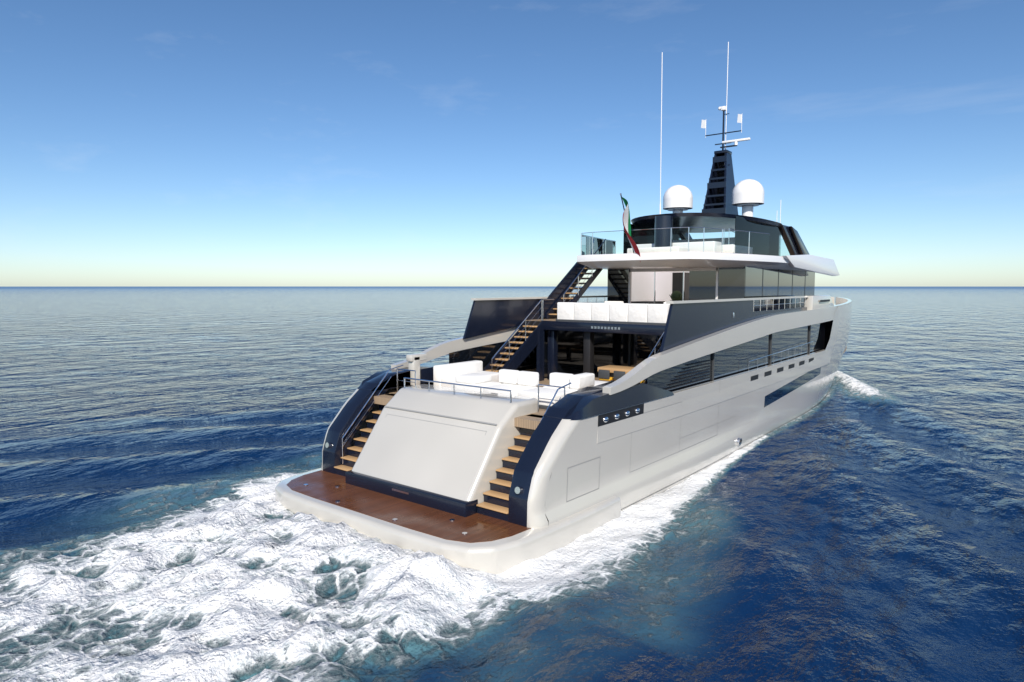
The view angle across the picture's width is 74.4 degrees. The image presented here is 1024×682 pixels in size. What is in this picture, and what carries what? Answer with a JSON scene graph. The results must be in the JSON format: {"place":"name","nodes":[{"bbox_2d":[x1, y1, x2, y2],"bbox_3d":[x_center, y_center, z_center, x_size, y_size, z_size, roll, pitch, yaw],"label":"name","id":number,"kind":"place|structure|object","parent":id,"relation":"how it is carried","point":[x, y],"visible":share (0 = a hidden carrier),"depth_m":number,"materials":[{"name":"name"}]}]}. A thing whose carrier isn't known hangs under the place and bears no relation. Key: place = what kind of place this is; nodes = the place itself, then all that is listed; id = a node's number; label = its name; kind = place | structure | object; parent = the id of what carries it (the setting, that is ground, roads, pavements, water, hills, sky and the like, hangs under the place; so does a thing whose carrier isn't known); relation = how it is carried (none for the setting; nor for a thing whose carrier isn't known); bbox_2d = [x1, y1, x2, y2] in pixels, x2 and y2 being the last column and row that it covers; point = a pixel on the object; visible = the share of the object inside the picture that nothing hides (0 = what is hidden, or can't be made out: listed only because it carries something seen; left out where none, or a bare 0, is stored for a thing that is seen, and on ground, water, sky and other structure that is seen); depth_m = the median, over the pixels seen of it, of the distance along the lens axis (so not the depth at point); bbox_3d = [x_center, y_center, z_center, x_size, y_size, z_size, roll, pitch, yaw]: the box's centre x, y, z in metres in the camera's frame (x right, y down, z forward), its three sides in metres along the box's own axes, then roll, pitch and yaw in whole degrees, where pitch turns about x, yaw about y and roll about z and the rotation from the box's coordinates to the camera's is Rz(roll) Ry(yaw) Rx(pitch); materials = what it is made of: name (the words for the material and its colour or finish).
{"place":"outdoors","nodes":[
{"label":"outdoors","id":0,"kind":"place"},
{"bbox_2d":[0,286,1023,681],"bbox_3d":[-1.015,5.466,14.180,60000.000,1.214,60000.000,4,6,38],"label":"sea","id":1,"kind":"structure","parent":0,"point":[860,522],"depth_m":18.51,"materials":[{"name":"liquid"}]},
{"bbox_2d":[275,42,851,573],"bbox_3d":[11.682,-5.839,37.412,9.786,20.600,51.500,4,6,38],"label":"yacht","id":2,"kind":"object","parent":1,"relation":"on","point":[513,432],"visible":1,"depth_m":23.44,"materials":[{"name":"white metal"}]},
{"bbox_2d":[622,197,639,255],"bbox_3d":[5.014,-4.709,28.586,0.659,2.772,1.259,4,6,38],"label":"flag","id":3,"kind":"object","parent":2,"relation":"attached to","point":[626,221],"visible":1,"depth_m":28.57,"materials":[{"name":"multicoloured fabric"}]},
{"bbox_2d":[0,0,1023,286],"label":"sky","id":4,"kind":"structure","parent":0,"point":[143,142],"materials":[{"name":"blue"}]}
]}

